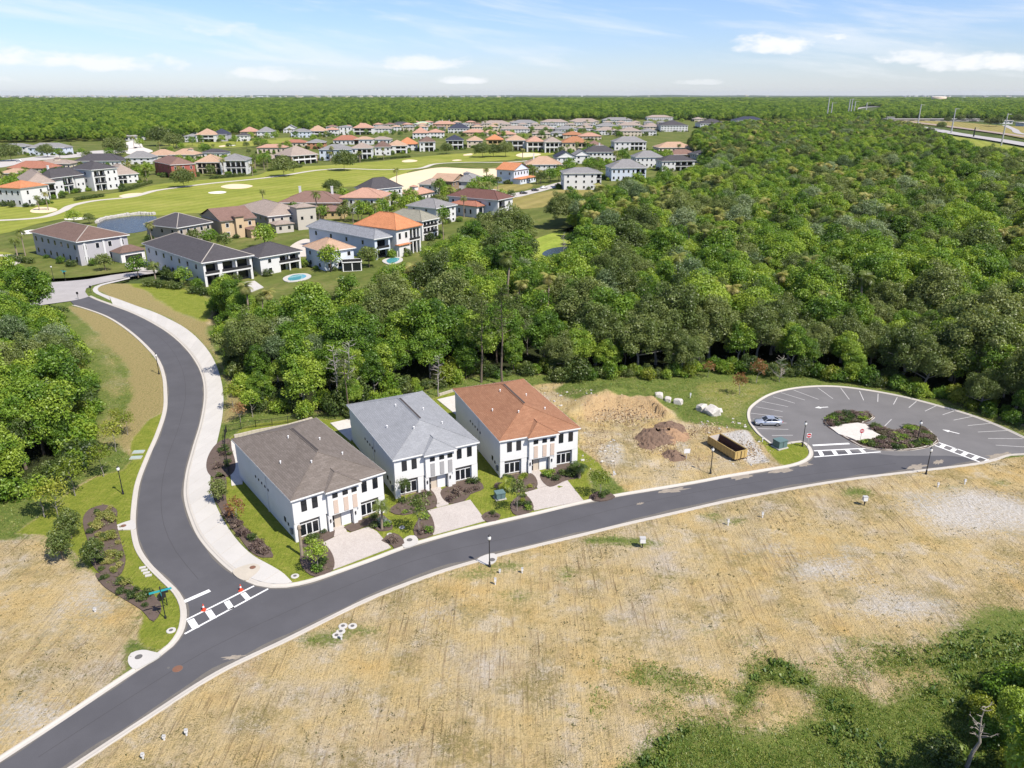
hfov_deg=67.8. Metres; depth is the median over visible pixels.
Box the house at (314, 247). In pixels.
[302,237,355,270]
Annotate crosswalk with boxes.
[184,585,267,633]
[813,443,879,456]
[935,442,988,461]
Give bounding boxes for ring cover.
[166,627,175,633]
[291,574,298,578]
[332,632,339,638]
[336,628,344,633]
[338,623,347,628]
[348,623,356,628]
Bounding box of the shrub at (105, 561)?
[102,556,111,563]
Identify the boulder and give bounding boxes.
[655,392,662,398]
[664,396,670,402]
[674,398,682,404]
[696,403,706,411]
[703,404,720,416]
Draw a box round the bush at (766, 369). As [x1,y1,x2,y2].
[757,360,773,376]
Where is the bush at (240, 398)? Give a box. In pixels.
[236,388,267,409]
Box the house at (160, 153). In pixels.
[151,149,172,158]
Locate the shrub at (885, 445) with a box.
[877,441,892,448]
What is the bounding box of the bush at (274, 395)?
[268,389,285,403]
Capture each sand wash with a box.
[221,655,246,659]
[658,487,689,492]
[731,474,751,479]
[768,468,796,472]
[799,462,812,466]
[906,463,926,469]
[933,459,943,463]
[985,452,1010,459]
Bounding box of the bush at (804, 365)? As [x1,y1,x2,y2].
[791,357,816,376]
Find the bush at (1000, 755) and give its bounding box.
[991,742,1018,767]
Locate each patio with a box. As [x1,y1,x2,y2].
[231,441,242,485]
[330,419,351,440]
[437,395,455,414]
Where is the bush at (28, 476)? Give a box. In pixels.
[16,471,41,487]
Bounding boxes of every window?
[205,263,215,271]
[207,275,216,284]
[222,260,232,268]
[234,258,246,266]
[238,270,248,278]
[280,264,285,269]
[288,262,295,268]
[300,500,306,511]
[300,519,319,536]
[312,496,317,507]
[361,481,366,491]
[361,500,376,515]
[372,477,377,488]
[377,239,384,246]
[378,250,385,257]
[400,479,416,493]
[401,460,406,470]
[411,458,416,468]
[456,467,470,480]
[457,448,461,458]
[467,446,471,456]
[505,460,519,473]
[507,442,511,451]
[516,440,520,450]
[557,451,570,464]
[559,433,563,442]
[568,432,572,441]
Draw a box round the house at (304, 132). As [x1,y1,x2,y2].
[291,129,312,137]
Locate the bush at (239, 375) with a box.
[231,372,249,388]
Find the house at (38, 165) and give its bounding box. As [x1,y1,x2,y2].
[8,161,61,170]
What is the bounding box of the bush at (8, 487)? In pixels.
[0,474,24,502]
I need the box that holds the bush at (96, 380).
[81,373,101,390]
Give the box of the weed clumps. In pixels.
[623,627,1023,767]
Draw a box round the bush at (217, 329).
[211,323,224,342]
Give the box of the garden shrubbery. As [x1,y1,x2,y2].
[0,118,735,286]
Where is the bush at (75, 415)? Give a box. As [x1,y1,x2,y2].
[64,410,87,428]
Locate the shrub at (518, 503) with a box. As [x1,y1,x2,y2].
[515,500,522,506]
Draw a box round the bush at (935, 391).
[932,387,944,397]
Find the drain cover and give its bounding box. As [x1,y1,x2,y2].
[135,654,142,658]
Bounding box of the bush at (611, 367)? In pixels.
[600,359,617,379]
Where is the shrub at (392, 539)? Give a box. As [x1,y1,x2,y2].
[387,536,398,543]
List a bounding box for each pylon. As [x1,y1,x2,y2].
[950,108,955,132]
[1000,113,1008,145]
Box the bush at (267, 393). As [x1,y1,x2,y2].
[259,387,274,401]
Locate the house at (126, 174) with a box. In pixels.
[112,163,138,183]
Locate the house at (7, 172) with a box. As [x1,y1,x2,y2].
[1,168,27,177]
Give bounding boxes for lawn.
[0,117,730,299]
[17,284,808,651]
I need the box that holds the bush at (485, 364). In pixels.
[472,353,491,374]
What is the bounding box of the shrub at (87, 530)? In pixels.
[85,527,94,532]
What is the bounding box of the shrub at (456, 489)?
[453,486,462,495]
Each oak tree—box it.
[0,143,22,160]
[34,144,56,155]
[101,136,126,154]
[145,125,172,145]
[160,132,185,145]
[169,167,196,183]
[210,304,277,356]
[265,315,287,333]
[269,154,298,172]
[320,179,342,190]
[327,285,343,306]
[331,149,356,170]
[343,283,377,305]
[358,280,424,321]
[360,269,414,291]
[369,310,385,337]
[406,246,455,290]
[420,267,473,311]
[439,142,453,151]
[450,286,489,311]
[464,260,493,278]
[473,142,490,156]
[488,143,501,156]
[488,293,515,307]
[497,141,513,156]
[502,293,536,332]
[539,330,578,364]
[546,272,572,304]
[552,275,610,323]
[567,300,627,364]
[589,242,644,269]
[593,254,640,295]
[608,301,669,364]
[627,296,649,343]
[631,258,660,276]
[631,303,682,364]
[636,269,710,356]
[662,328,708,366]
[677,322,704,350]
[685,307,730,360]
[694,293,739,357]
[717,277,741,291]
[730,297,793,358]
[731,279,771,302]
[750,293,808,354]
[774,291,805,318]
[796,310,826,341]
[800,322,836,362]
[803,255,859,303]
[817,308,867,362]
[837,327,880,357]
[864,279,912,312]
[864,319,891,363]
[867,300,897,323]
[876,322,942,374]
[898,297,930,314]
[902,334,958,383]
[906,309,946,331]
[907,257,971,310]
[913,307,927,314]
[913,323,933,372]
[929,311,983,380]
[936,122,946,127]
[936,283,1023,371]
[944,116,951,121]
[946,303,1023,373]
[955,115,965,119]
[963,368,1009,408]
[965,113,975,121]
[983,117,993,123]
[987,353,1023,410]
[990,116,1004,123]
[1003,273,1023,296]
[1008,379,1023,395]
[1012,114,1023,121]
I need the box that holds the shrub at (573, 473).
[568,469,576,477]
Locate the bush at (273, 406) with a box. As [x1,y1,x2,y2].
[267,398,290,412]
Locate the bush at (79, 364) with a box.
[75,355,85,374]
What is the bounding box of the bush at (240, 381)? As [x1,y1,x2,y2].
[228,375,248,396]
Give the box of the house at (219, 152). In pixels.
[201,149,229,155]
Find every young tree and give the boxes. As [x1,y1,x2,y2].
[19,473,56,516]
[33,476,69,513]
[43,529,74,560]
[47,455,86,495]
[52,507,82,537]
[78,536,106,565]
[86,442,115,476]
[97,419,123,451]
[108,407,125,418]
[114,411,134,434]
[208,478,227,501]
[222,382,240,408]
[223,495,244,517]
[229,401,246,421]
[241,389,261,416]
[303,538,327,566]
[395,478,410,495]
[406,492,429,529]
[507,478,527,510]
[588,468,610,491]
[702,360,715,372]
[732,372,749,394]
[750,357,768,382]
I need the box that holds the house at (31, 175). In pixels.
[17,168,57,198]
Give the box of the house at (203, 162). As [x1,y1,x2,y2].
[194,154,221,173]
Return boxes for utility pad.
[129,455,142,459]
[132,450,144,453]
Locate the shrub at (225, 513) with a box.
[221,510,233,517]
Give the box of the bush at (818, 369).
[808,361,826,378]
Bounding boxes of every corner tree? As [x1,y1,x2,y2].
[995,685,1023,736]
[1001,715,1023,767]
[1002,737,1023,767]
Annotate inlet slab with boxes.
[117,520,135,529]
[128,650,160,669]
[233,563,259,580]
[402,535,417,547]
[477,553,496,564]
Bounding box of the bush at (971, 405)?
[963,399,978,411]
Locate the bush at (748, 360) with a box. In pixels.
[738,353,757,374]
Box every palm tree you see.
[8,237,19,255]
[15,229,26,255]
[34,195,41,209]
[41,191,49,209]
[141,167,148,180]
[144,221,154,239]
[147,261,158,278]
[309,190,320,205]
[371,203,377,212]
[392,167,399,182]
[435,181,442,195]
[437,216,447,238]
[446,187,454,193]
[460,195,467,211]
[476,182,485,188]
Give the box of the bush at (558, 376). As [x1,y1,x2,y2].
[546,366,572,381]
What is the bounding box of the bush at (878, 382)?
[867,376,886,387]
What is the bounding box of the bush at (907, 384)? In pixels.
[895,378,911,390]
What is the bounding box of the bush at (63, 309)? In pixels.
[41,304,69,316]
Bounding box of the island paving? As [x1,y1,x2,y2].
[830,423,879,440]
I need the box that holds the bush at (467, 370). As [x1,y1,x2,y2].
[460,363,471,376]
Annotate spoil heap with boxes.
[633,427,673,446]
[637,440,655,449]
[653,420,689,434]
[656,427,690,444]
[661,449,685,461]
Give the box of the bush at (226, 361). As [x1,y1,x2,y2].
[222,352,243,366]
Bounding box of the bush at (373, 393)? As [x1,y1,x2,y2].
[367,390,379,400]
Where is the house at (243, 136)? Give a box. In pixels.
[236,133,250,140]
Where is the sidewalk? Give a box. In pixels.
[93,277,291,583]
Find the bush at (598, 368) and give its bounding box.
[591,365,607,377]
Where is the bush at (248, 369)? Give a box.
[245,364,266,376]
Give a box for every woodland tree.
[0,292,23,318]
[0,307,20,319]
[0,314,35,340]
[0,339,14,344]
[0,341,25,365]
[0,343,23,366]
[0,363,29,382]
[0,370,76,454]
[0,375,10,392]
[0,392,46,469]
[0,417,34,477]
[0,424,29,477]
[1,311,33,340]
[3,290,29,302]
[9,332,61,360]
[10,297,25,306]
[10,348,46,375]
[16,302,40,317]
[16,352,35,361]
[22,358,75,418]
[25,316,51,333]
[25,347,94,406]
[26,305,60,327]
[26,327,43,341]
[30,379,73,420]
[31,322,74,342]
[38,332,90,365]
[39,417,73,445]
[46,343,74,367]
[207,273,233,306]
[217,279,244,305]
[222,309,258,335]
[223,291,260,317]
[243,351,266,369]
[245,370,273,391]
[247,343,271,374]
[251,306,262,313]
[254,298,284,356]
[258,334,285,381]
[266,356,300,386]
[268,316,296,338]
[273,308,321,350]
[276,295,288,308]
[278,281,340,319]
[279,329,313,394]
[280,353,325,399]
[297,333,324,360]
[304,302,337,345]
[310,339,339,388]
[320,338,347,352]
[322,304,384,350]
[329,345,361,379]
[333,273,360,305]
[337,378,363,403]
[340,288,368,307]
[345,328,380,380]
[345,347,364,378]
[358,350,385,391]
[370,265,389,283]
[370,342,395,387]
[373,329,411,373]
[377,312,413,346]
[380,309,412,368]
[387,262,413,287]
[402,288,425,311]
[402,297,450,368]
[404,326,450,377]
[410,298,462,366]
[441,261,459,270]
[445,263,474,282]
[448,242,491,275]
[449,304,468,319]
[449,309,498,353]
[452,343,479,377]
[463,276,495,308]
[477,244,501,271]
[477,302,527,362]
[478,274,499,292]
[490,241,524,279]
[492,269,512,291]
[499,237,534,263]
[501,324,523,347]
[503,338,525,371]
[509,266,527,292]
[512,266,539,297]
[516,289,555,348]
[517,256,532,265]
[522,318,532,353]
[523,309,564,357]
[525,261,550,282]
[525,276,553,304]
[536,256,551,270]
[545,253,557,263]
[546,248,578,271]
[548,261,574,274]
[553,253,595,283]
[554,319,568,338]
[555,306,573,322]
[558,278,579,297]
[564,321,599,356]
[565,328,596,359]
[584,285,634,343]
[591,266,605,280]
[593,268,618,287]
[593,338,621,365]
[614,339,640,365]
[624,291,637,307]
[635,274,663,297]
[636,268,660,284]
[654,256,681,277]
[654,260,674,287]
[671,256,712,282]
[678,274,733,313]
[679,268,710,284]
[692,244,725,267]
[704,261,726,278]
[715,250,739,265]
[715,259,766,289]
[723,320,757,361]
[730,285,776,344]
[746,263,774,280]
[751,274,784,296]
[770,271,779,283]
[770,322,804,362]
[777,264,797,295]
[782,323,812,365]
[784,260,849,301]
[786,278,840,317]
[797,252,835,271]
[797,337,822,361]
[802,292,845,353]
[830,330,867,369]
[837,293,877,326]
[838,264,859,288]
[840,348,867,371]
[845,253,885,291]
[853,285,871,302]
[866,269,908,288]
[868,260,906,293]
[872,317,890,358]
[880,337,901,368]
[882,261,912,276]
[883,319,910,334]
[890,308,917,324]
[900,274,919,298]
[902,330,930,376]
[907,309,939,319]
[926,315,961,332]
[939,291,983,317]
[940,282,978,311]
[940,340,980,383]
[967,272,1000,291]
[970,279,1001,293]
[974,342,1015,379]
[1002,324,1023,387]
[1010,278,1023,295]
[1011,388,1023,416]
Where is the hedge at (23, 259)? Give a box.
[6,254,35,263]
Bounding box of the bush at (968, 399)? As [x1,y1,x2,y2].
[958,393,978,406]
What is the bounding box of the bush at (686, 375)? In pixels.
[677,370,688,377]
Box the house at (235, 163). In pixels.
[218,153,251,174]
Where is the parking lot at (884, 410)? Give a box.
[750,387,1023,457]
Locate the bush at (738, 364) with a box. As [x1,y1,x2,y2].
[732,360,749,373]
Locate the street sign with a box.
[149,586,171,618]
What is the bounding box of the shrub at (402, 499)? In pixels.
[397,497,407,503]
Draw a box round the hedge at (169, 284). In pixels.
[140,278,184,288]
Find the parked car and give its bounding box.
[754,415,782,426]
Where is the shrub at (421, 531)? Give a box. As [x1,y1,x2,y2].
[417,526,426,534]
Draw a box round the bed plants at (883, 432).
[829,411,936,447]
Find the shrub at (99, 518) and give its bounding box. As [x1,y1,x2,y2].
[92,516,103,521]
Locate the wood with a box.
[0,116,1023,378]
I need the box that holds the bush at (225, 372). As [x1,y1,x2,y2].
[223,363,240,376]
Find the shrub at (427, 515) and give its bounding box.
[420,512,429,518]
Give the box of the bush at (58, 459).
[47,452,88,478]
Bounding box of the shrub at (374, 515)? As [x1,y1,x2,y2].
[369,512,378,519]
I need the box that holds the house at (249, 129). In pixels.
[240,127,257,137]
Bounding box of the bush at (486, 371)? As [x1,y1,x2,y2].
[483,364,499,376]
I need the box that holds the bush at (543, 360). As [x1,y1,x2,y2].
[538,357,553,372]
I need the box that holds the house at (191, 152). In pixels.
[169,148,202,159]
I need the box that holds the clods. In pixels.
[540,388,773,472]
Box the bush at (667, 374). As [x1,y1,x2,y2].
[661,368,672,379]
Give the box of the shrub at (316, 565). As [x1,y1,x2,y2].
[312,562,323,572]
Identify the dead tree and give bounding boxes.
[325,345,341,387]
[336,340,356,403]
[431,354,442,396]
[964,702,997,767]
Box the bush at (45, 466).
[32,459,67,480]
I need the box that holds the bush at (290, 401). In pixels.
[280,391,309,411]
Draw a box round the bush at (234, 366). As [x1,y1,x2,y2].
[226,356,246,376]
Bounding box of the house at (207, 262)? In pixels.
[141,232,253,286]
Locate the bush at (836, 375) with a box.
[827,367,847,381]
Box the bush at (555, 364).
[544,357,564,371]
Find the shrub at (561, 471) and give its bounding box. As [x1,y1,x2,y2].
[558,468,565,474]
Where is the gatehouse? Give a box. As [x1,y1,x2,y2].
[125,135,145,140]
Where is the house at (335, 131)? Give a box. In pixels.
[327,127,339,135]
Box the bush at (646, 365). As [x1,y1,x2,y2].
[641,363,654,369]
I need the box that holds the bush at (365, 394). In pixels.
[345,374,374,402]
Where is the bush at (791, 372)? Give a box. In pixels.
[782,368,799,376]
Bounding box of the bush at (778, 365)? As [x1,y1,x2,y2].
[770,361,786,370]
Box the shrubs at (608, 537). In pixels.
[0,345,1023,767]
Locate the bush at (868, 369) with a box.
[861,364,880,385]
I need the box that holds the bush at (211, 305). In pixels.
[205,297,219,311]
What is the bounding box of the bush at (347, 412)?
[343,403,350,418]
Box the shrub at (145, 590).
[140,587,154,597]
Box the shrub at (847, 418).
[841,417,852,421]
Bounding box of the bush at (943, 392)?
[937,385,952,399]
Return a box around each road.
[0,297,986,767]
[36,271,156,304]
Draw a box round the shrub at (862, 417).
[857,415,870,419]
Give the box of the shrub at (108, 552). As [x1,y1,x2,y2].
[104,549,114,555]
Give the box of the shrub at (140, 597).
[133,591,148,601]
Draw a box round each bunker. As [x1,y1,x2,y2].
[208,191,225,193]
[221,184,251,188]
[390,167,496,192]
[402,159,416,161]
[516,153,540,156]
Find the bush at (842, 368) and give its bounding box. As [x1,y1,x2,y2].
[837,367,851,382]
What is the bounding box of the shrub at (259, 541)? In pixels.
[255,538,264,543]
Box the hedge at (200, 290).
[185,285,210,296]
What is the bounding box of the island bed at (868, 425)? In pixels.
[823,415,937,449]
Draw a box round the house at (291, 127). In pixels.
[283,125,296,132]
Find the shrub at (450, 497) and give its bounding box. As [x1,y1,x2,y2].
[446,495,453,501]
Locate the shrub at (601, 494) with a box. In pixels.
[597,491,606,497]
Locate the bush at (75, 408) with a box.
[57,401,88,418]
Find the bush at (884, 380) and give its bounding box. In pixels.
[877,375,889,387]
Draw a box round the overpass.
[884,119,979,120]
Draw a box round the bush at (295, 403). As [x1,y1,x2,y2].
[290,397,305,412]
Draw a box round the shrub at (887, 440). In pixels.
[882,438,893,442]
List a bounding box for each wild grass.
[0,284,1023,680]
[95,458,1023,767]
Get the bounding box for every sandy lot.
[0,536,141,754]
[77,457,1023,767]
[533,383,1023,491]
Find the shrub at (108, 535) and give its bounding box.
[103,530,115,540]
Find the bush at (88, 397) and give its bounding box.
[75,391,98,404]
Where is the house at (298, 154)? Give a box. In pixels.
[274,146,317,163]
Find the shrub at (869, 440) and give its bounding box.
[865,438,874,444]
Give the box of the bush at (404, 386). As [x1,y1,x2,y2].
[392,373,412,393]
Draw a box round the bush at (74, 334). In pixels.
[68,333,80,339]
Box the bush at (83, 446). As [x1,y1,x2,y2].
[55,438,103,465]
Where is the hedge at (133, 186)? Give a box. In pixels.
[118,180,152,191]
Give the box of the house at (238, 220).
[199,205,262,237]
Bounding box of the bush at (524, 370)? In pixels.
[516,360,536,376]
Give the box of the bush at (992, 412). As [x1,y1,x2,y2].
[981,406,997,418]
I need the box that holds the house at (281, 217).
[239,199,316,233]
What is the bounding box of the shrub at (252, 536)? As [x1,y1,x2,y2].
[246,531,256,541]
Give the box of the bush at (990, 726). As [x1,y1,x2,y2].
[967,714,1009,750]
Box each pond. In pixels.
[97,215,156,232]
[542,247,566,256]
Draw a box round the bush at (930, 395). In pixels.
[922,391,935,398]
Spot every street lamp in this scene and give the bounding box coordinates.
[116,466,123,494]
[487,535,490,567]
[709,447,713,473]
[801,421,806,446]
[925,447,932,474]
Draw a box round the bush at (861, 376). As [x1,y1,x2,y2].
[852,368,873,386]
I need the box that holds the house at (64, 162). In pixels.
[43,157,78,167]
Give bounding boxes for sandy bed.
[30,207,56,212]
[119,193,139,196]
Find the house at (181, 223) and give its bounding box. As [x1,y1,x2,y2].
[143,212,212,239]
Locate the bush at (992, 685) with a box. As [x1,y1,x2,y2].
[979,673,1023,704]
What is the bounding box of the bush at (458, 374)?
[448,367,464,384]
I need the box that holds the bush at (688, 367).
[683,363,696,377]
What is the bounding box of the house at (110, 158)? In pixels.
[74,153,125,165]
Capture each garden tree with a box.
[1,175,15,183]
[2,179,17,184]
[53,147,64,155]
[64,209,81,219]
[80,150,91,156]
[82,213,94,223]
[93,253,114,270]
[103,147,115,153]
[115,147,124,155]
[125,254,148,277]
[132,166,142,178]
[134,137,144,144]
[138,170,148,177]
[140,161,153,173]
[173,266,193,281]
[185,229,201,238]
[187,136,195,145]
[198,228,218,241]
[201,144,211,150]
[204,164,215,172]
[214,232,232,245]
[217,135,226,140]
[230,135,239,144]
[251,223,277,241]
[259,154,271,162]
[262,132,270,137]
[271,131,279,136]
[282,140,292,146]
[316,244,341,271]
[317,204,328,215]
[335,187,349,194]
[335,204,353,220]
[352,200,371,219]
[357,246,379,266]
[367,204,381,215]
[372,198,390,211]
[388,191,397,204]
[393,195,408,207]
[399,194,420,207]
[400,187,418,198]
[431,178,445,188]
[433,194,445,200]
[436,182,448,193]
[436,205,450,217]
[440,185,456,197]
[464,182,478,187]
[468,176,486,187]
[481,175,491,186]
[484,174,497,189]
[507,189,515,195]
[529,169,536,174]
[535,171,546,183]
[537,130,544,137]
[543,167,558,182]
[563,157,576,166]
[563,161,575,168]
[581,160,594,167]
[584,156,595,164]
[595,160,605,168]
[604,158,613,164]
[616,148,628,158]
[623,153,630,158]
[661,149,672,154]
[696,154,705,161]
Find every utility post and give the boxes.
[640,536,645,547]
[862,495,868,504]
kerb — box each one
[0,305,186,761]
[67,458,999,767]
[89,296,812,587]
[747,385,1023,458]
[823,415,937,450]
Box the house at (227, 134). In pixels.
[216,129,231,140]
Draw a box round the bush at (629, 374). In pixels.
[622,367,634,377]
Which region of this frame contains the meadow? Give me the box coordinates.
[531,231,571,261]
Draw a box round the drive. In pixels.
[126,141,152,153]
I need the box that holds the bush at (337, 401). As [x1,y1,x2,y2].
[321,389,354,414]
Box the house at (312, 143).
[306,139,326,148]
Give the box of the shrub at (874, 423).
[870,422,882,427]
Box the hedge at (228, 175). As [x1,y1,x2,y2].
[208,173,245,178]
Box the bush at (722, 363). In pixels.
[715,360,730,372]
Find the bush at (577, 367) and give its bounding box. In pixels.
[563,356,591,381]
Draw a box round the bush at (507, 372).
[504,368,515,376]
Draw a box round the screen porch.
[341,258,361,271]
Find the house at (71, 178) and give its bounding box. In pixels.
[42,165,85,194]
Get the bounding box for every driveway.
[125,262,159,271]
[323,527,390,569]
[428,500,484,534]
[525,480,582,510]
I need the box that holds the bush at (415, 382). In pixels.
[409,377,419,386]
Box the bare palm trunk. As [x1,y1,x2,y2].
[297,525,302,555]
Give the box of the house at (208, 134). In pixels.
[195,128,218,141]
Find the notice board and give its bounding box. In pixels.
[684,449,689,458]
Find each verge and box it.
[69,284,250,451]
[902,121,1023,137]
[953,136,1023,150]
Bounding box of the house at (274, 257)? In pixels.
[240,241,302,274]
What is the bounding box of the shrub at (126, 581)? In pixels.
[119,577,131,584]
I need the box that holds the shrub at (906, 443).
[900,440,913,447]
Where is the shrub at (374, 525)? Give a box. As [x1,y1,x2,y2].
[369,521,379,527]
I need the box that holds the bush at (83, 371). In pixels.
[79,367,99,377]
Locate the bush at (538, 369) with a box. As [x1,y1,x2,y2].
[530,363,543,373]
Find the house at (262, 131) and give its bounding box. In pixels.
[256,127,275,137]
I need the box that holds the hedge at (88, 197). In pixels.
[73,193,104,200]
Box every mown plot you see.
[493,183,532,191]
[513,190,592,208]
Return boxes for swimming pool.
[283,273,310,281]
[382,257,402,264]
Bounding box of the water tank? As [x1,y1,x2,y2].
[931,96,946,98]
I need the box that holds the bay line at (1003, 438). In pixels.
[988,438,1019,438]
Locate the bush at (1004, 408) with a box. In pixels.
[998,404,1013,413]
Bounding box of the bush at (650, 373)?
[639,367,656,380]
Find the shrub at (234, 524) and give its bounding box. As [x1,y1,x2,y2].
[229,518,243,529]
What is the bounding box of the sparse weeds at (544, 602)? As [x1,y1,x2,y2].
[0,382,1022,767]
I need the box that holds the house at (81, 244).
[29,221,145,265]
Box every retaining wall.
[234,417,312,437]
[439,389,453,395]
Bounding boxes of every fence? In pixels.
[224,421,255,472]
[255,409,341,425]
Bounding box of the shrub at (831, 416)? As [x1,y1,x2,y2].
[824,415,837,420]
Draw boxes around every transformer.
[493,489,506,500]
[771,437,788,450]
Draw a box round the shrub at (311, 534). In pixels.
[307,532,317,539]
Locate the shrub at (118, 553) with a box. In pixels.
[115,551,124,558]
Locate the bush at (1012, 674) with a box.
[994,661,1023,691]
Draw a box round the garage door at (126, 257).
[125,253,142,261]
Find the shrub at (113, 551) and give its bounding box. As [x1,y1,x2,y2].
[109,549,118,556]
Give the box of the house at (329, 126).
[326,125,338,128]
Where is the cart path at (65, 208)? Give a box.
[0,160,527,220]
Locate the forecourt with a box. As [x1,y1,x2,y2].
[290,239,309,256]
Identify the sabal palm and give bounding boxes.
[238,281,253,309]
[254,292,264,306]
[261,288,275,307]
[396,277,407,284]
[403,262,415,279]
[498,251,514,295]
[514,279,528,300]
[534,284,548,301]
[541,272,555,304]
[671,252,685,273]
[686,221,697,239]
[701,229,710,240]
[716,225,729,237]
[725,284,741,338]
[764,256,772,265]
[775,270,789,284]
[801,255,820,268]
[813,289,831,300]
[857,270,876,296]
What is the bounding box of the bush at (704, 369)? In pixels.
[700,362,711,370]
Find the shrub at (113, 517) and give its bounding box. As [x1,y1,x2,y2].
[106,513,118,522]
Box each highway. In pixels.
[906,121,1023,136]
[926,127,1023,145]
[1003,125,1023,133]
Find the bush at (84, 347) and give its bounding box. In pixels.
[66,339,93,364]
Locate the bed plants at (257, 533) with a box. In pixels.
[91,439,598,611]
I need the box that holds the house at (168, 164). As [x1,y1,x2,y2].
[153,155,195,176]
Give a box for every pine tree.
[335,353,357,403]
[466,292,493,382]
[489,283,515,381]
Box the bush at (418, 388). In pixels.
[412,384,423,391]
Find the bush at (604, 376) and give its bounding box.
[598,369,611,377]
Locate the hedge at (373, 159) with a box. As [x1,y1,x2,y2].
[356,155,410,161]
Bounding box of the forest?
[0,97,1023,141]
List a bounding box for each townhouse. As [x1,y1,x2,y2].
[231,417,385,542]
[346,391,479,498]
[452,378,580,477]
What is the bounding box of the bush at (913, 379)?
[909,376,924,383]
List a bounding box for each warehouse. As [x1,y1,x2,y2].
[991,120,1013,123]
[1015,122,1023,126]
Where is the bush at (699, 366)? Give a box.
[688,361,701,371]
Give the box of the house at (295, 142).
[282,139,307,145]
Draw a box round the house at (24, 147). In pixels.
[4,143,31,153]
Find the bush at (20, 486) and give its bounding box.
[6,475,36,497]
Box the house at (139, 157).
[124,151,157,163]
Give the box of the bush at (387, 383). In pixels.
[378,373,401,391]
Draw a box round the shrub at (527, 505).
[524,504,532,509]
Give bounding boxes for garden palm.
[371,498,390,529]
[497,476,515,491]
[570,460,588,478]
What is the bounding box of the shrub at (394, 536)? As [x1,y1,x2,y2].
[386,534,398,541]
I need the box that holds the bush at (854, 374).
[843,365,860,382]
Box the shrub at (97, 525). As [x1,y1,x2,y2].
[92,521,103,529]
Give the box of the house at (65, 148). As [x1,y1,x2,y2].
[27,143,73,154]
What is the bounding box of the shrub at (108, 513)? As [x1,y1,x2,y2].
[103,511,112,518]
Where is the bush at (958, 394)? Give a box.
[947,386,970,403]
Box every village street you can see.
[0,150,125,166]
[493,182,560,196]
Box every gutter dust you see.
[0,305,188,763]
[62,459,985,767]
[90,297,813,588]
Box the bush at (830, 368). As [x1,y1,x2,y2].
[819,364,840,380]
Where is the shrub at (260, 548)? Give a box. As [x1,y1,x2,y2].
[255,544,270,552]
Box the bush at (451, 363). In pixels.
[444,355,464,381]
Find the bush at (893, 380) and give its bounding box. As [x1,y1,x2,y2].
[887,374,906,389]
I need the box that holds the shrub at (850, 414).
[846,412,855,417]
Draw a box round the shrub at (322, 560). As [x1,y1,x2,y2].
[314,557,326,564]
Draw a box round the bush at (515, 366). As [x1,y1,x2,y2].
[509,362,523,370]
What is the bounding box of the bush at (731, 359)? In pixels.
[726,356,737,364]
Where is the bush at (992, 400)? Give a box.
[978,396,1000,406]
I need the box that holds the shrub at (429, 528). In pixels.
[423,525,433,533]
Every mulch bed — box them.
[83,505,125,576]
[96,573,160,621]
[206,438,235,477]
[210,474,272,557]
[300,544,334,576]
[302,529,334,549]
[344,514,392,531]
[381,533,403,548]
[389,489,436,514]
[413,511,434,538]
[440,480,483,503]
[481,511,499,521]
[494,473,537,492]
[510,496,533,514]
[540,464,577,486]
[589,491,614,501]
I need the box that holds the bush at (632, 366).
[627,363,640,376]
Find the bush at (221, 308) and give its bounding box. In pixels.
[216,302,227,312]
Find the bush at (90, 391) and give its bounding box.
[85,385,98,396]
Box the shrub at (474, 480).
[470,476,480,483]
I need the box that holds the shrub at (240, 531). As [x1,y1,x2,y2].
[235,527,250,535]
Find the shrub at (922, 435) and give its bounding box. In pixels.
[912,433,930,438]
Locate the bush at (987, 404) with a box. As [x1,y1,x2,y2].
[978,400,997,412]
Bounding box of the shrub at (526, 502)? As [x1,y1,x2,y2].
[523,500,531,507]
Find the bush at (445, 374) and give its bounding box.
[436,362,456,386]
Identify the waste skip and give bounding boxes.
[707,433,747,459]
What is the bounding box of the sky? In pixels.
[0,0,1023,95]
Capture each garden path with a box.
[333,524,346,536]
[431,487,448,507]
[532,469,546,488]
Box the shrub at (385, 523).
[383,521,391,526]
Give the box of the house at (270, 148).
[256,144,288,152]
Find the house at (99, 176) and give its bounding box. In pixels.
[71,161,119,190]
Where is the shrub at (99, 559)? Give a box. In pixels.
[95,555,104,562]
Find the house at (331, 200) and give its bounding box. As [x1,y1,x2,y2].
[279,186,347,218]
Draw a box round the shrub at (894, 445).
[890,443,901,449]
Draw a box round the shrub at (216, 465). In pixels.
[213,461,222,468]
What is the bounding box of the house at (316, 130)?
[310,125,328,136]
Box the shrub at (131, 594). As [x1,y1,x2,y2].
[125,591,135,599]
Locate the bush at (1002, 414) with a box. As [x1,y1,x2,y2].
[999,410,1010,420]
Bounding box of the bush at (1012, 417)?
[1002,408,1023,426]
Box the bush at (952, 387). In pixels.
[945,383,963,403]
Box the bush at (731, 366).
[719,361,740,374]
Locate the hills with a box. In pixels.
[244,95,1023,95]
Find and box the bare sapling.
[770,357,789,381]
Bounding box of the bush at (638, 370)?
[633,365,642,374]
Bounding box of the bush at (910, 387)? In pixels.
[904,381,923,394]
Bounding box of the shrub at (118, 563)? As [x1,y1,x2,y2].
[114,561,123,567]
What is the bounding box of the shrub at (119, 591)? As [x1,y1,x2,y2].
[114,587,124,593]
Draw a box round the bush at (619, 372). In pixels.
[612,368,623,377]
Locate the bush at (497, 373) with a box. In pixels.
[493,370,504,378]
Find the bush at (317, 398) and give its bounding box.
[310,387,333,409]
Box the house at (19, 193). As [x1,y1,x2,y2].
[0,180,48,206]
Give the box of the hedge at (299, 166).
[267,165,302,170]
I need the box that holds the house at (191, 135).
[184,134,195,141]
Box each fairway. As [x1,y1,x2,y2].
[0,152,553,233]
[0,252,12,263]
[163,137,293,147]
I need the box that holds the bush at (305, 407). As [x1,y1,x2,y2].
[293,399,314,419]
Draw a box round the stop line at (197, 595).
[184,589,210,602]

